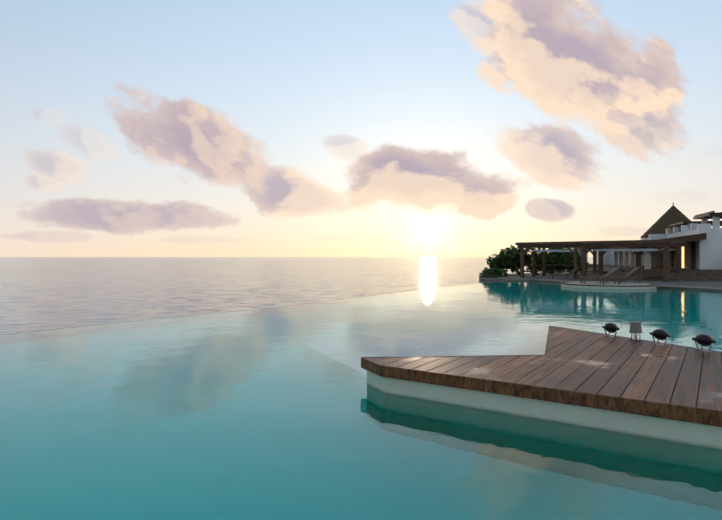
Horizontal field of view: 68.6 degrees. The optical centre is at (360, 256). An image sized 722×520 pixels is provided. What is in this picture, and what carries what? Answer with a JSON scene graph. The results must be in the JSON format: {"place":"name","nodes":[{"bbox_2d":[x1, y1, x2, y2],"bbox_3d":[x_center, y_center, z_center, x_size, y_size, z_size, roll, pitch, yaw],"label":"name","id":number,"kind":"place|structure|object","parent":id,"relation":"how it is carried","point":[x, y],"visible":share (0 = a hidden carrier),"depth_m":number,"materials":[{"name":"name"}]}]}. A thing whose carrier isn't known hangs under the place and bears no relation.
{"place":"outdoors","nodes":[
{"label":"outdoors","id":0,"kind":"place"},
{"bbox_2d":[1,281,497,333],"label":"infinity edge wall","id":1,"kind":"structure","parent":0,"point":[211,313],"depth_m":15.23,"materials":[{"name":"grey stone"}]},
{"bbox_2d":[0,257,592,333],"bbox_3d":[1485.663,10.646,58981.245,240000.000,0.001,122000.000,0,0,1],"label":"sea","id":2,"kind":"structure","parent":0,"point":[37,293],"depth_m":220.97,"materials":[{"name":"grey liquid"}]},
{"bbox_2d":[23,0,692,233],"bbox_3d":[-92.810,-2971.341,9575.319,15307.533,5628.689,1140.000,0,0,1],"label":"cloud","id":3,"kind":"structure","parent":0,"point":[562,60],"depth_m":9179.76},
{"bbox_2d":[0,281,721,519],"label":"pool water","id":4,"kind":"structure","parent":0,"point":[282,413],"depth_m":5.11,"materials":[{"name":"teal liquid"}]},
{"bbox_2d":[367,371,721,449],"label":"deck plinth","id":5,"kind":"structure","parent":4,"relation":"in","point":[702,435],"depth_m":5.25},
{"bbox_2d":[361,326,721,426],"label":"deck fascia","id":6,"kind":"structure","parent":5,"relation":"on","point":[705,416],"depth_m":5.26,"materials":[{"name":"brown wood"}]},
{"bbox_2d":[366,326,721,410],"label":"deck planks","id":7,"kind":"object","parent":5,"relation":"on","point":[587,362],"visible":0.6,"depth_m":6.25,"materials":[{"name":"brown wood"}]},
{"bbox_2d":[629,321,641,341],"bbox_3d":[4.274,1.158,8.238,0.130,0.296,0.130,0,0,-26],"label":"lantern","id":8,"kind":"object","parent":7,"relation":"on","point":[635,328],"visible":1,"depth_m":8.20,"materials":[{"name":"grey metal"}]},
{"bbox_2d":[602,323,619,337],"bbox_3d":[4.060,1.186,8.609,0.145,0.238,0.300,0,0,-26],"label":"flood light","id":9,"kind":"object","parent":5,"relation":"on","point":[611,327],"visible":1,"depth_m":8.57,"materials":[{"name":"black metal"}]},
{"bbox_2d":[650,329,669,345],"bbox_3d":[4.441,1.186,7.868,0.145,0.238,0.300,0,0,-26],"label":"flood light","id":10,"kind":"object","parent":5,"relation":"on","point":[660,334],"visible":1,"depth_m":7.83,"materials":[{"name":"black metal"}]},
{"bbox_2d":[670,355,721,406],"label":"deck board gaps","id":11,"kind":"object","parent":5,"relation":"on","point":[700,378],"depth_m":5.89,"materials":[{"name":"black"}]},
{"bbox_2d":[692,334,715,352],"bbox_3d":[4.753,1.186,7.343,0.145,0.238,0.300,0,0,-26],"label":"flood light","id":12,"kind":"object","parent":5,"relation":"on","point":[704,339],"visible":1,"depth_m":7.30,"materials":[{"name":"black metal"}]},
{"bbox_2d":[0,0,721,256],"label":"sky","id":13,"kind":"structure","parent":0,"point":[323,85],"materials":[{"name":"blue"}]},
{"bbox_2d":[528,249,586,251],"bbox_3d":[14.834,-0.454,39.743,3.700,0.160,3.610,0,0,42],"label":"pergola canvas","id":14,"kind":"object","parent":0,"point":[565,250],"visible":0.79,"depth_m":38.93,"materials":[{"name":"white fabric"}]},
{"bbox_2d":[479,272,721,290],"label":"pool terrace","id":15,"kind":"structure","parent":0,"point":[529,277],"depth_m":34.81,"materials":[{"name":"grey stone"}]},
{"bbox_2d":[480,274,498,277],"bbox_3d":[9.684,1.584,39.724,1.526,0.708,2.287,0,0,1],"label":"bush","id":16,"kind":"object","parent":15,"relation":"on","point":[488,276],"visible":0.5,"depth_m":39.41,"materials":[{"name":"green plant"}]},
{"bbox_2d":[479,267,507,276],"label":"bush","id":17,"kind":"object","parent":15,"relation":"on","point":[496,271],"visible":0.79,"depth_m":41.65,"materials":[{"name":"green plant"}]},
{"bbox_2d":[486,253,516,271],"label":"bush","id":18,"kind":"object","parent":15,"relation":"on","point":[508,261],"visible":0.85,"depth_m":43.77,"materials":[{"name":"green plant"}]},
{"bbox_2d":[495,245,541,274],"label":"bush","id":19,"kind":"object","parent":15,"relation":"on","point":[514,251],"visible":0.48,"depth_m":44.80,"materials":[{"name":"green plant"}]},
{"bbox_2d":[537,248,573,274],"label":"bush","id":20,"kind":"object","parent":15,"relation":"on","point":[558,258],"visible":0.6,"depth_m":44.48,"materials":[{"name":"green plant"}]},
{"bbox_2d":[515,241,596,278],"bbox_3d":[14.834,0.231,39.743,4.710,2.630,4.600,0,0,42],"label":"pergola","id":21,"kind":"object","parent":15,"relation":"on","point":[545,245],"visible":0.83,"depth_m":39.59,"materials":[{"name":"brown wood"}]},
{"bbox_2d":[551,266,581,278],"bbox_3d":[14.309,1.110,36.935,2.000,0.911,0.680,0,0,16],"label":"lounger","id":22,"kind":"object","parent":15,"relation":"on","point":[577,268],"visible":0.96,"depth_m":36.66,"materials":[{"name":"brown wood"}]},
{"bbox_2d":[566,248,588,273],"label":"bush","id":23,"kind":"object","parent":15,"relation":"on","point":[572,263],"visible":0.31,"depth_m":46.02,"materials":[{"name":"green plant"}]},
{"bbox_2d":[603,267,635,279],"bbox_3d":[17.419,1.110,35.693,2.000,0.911,0.680,0,0,26],"label":"lounger","id":24,"kind":"object","parent":15,"relation":"on","point":[624,273],"visible":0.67,"depth_m":35.30,"materials":[{"name":"brown wood"}]},
{"bbox_2d":[535,279,721,288],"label":"pool coping","id":25,"kind":"object","parent":15,"relation":"on","point":[657,285],"visible":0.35,"depth_m":27.45,"materials":[{"name":"stone"}]},
{"bbox_2d":[577,239,686,281],"bbox_3d":[18.450,0.231,36.200,5.830,2.630,4.250,0,0,42],"label":"pergola","id":26,"kind":"object","parent":15,"relation":"on","point":[667,244],"visible":0.92,"depth_m":35.66,"materials":[{"name":"brown wood"}]},
{"bbox_2d":[578,264,721,280],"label":"low wall","id":27,"kind":"structure","parent":15,"relation":"on","point":[687,274],"depth_m":35.51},
{"bbox_2d":[578,203,721,269],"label":"villa","id":28,"kind":"object","parent":27,"relation":"on","point":[702,249],"visible":0.56,"depth_m":40.86,"materials":[{"name":"white paint"}]},
{"bbox_2d":[591,249,674,251],"bbox_3d":[18.450,-0.454,36.200,4.820,0.160,3.260,0,0,42],"label":"pergola canvas","id":29,"kind":"object","parent":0,"point":[626,250],"visible":0.83,"depth_m":35.54,"materials":[{"name":"white fabric"}]},
{"label":"pool floor","id":30,"kind":"structure","parent":0,"visible":0},
{"bbox_2d":[561,281,656,289],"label":"round platform","id":31,"kind":"structure","parent":30,"relation":"on","point":[616,286],"depth_m":27.43,"materials":[{"name":"white concrete"}]},
{"bbox_2d":[579,267,621,283],"bbox_3d":[12.818,1.010,28.390,2.000,0.911,0.680,0,0,9],"label":"lounger","id":32,"kind":"object","parent":31,"relation":"on","point":[608,274],"visible":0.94,"depth_m":28.16,"materials":[{"name":"brown wood"}]},
{"bbox_2d":[585,269,617,280],"bbox_3d":[15.762,1.110,34.549,2.000,0.911,0.680,0,0,13],"label":"lounger","id":33,"kind":"object","parent":31,"relation":"on","point":[599,276],"visible":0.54,"depth_m":34.41,"materials":[{"name":"brown wood"}]},
{"bbox_2d":[600,267,642,282],"bbox_3d":[14.447,1.010,29.384,2.000,0.911,0.680,0,0,7],"label":"lounger","id":34,"kind":"object","parent":31,"relation":"on","point":[631,272],"visible":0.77,"depth_m":29.07,"materials":[{"name":"brown wood"}]}
]}

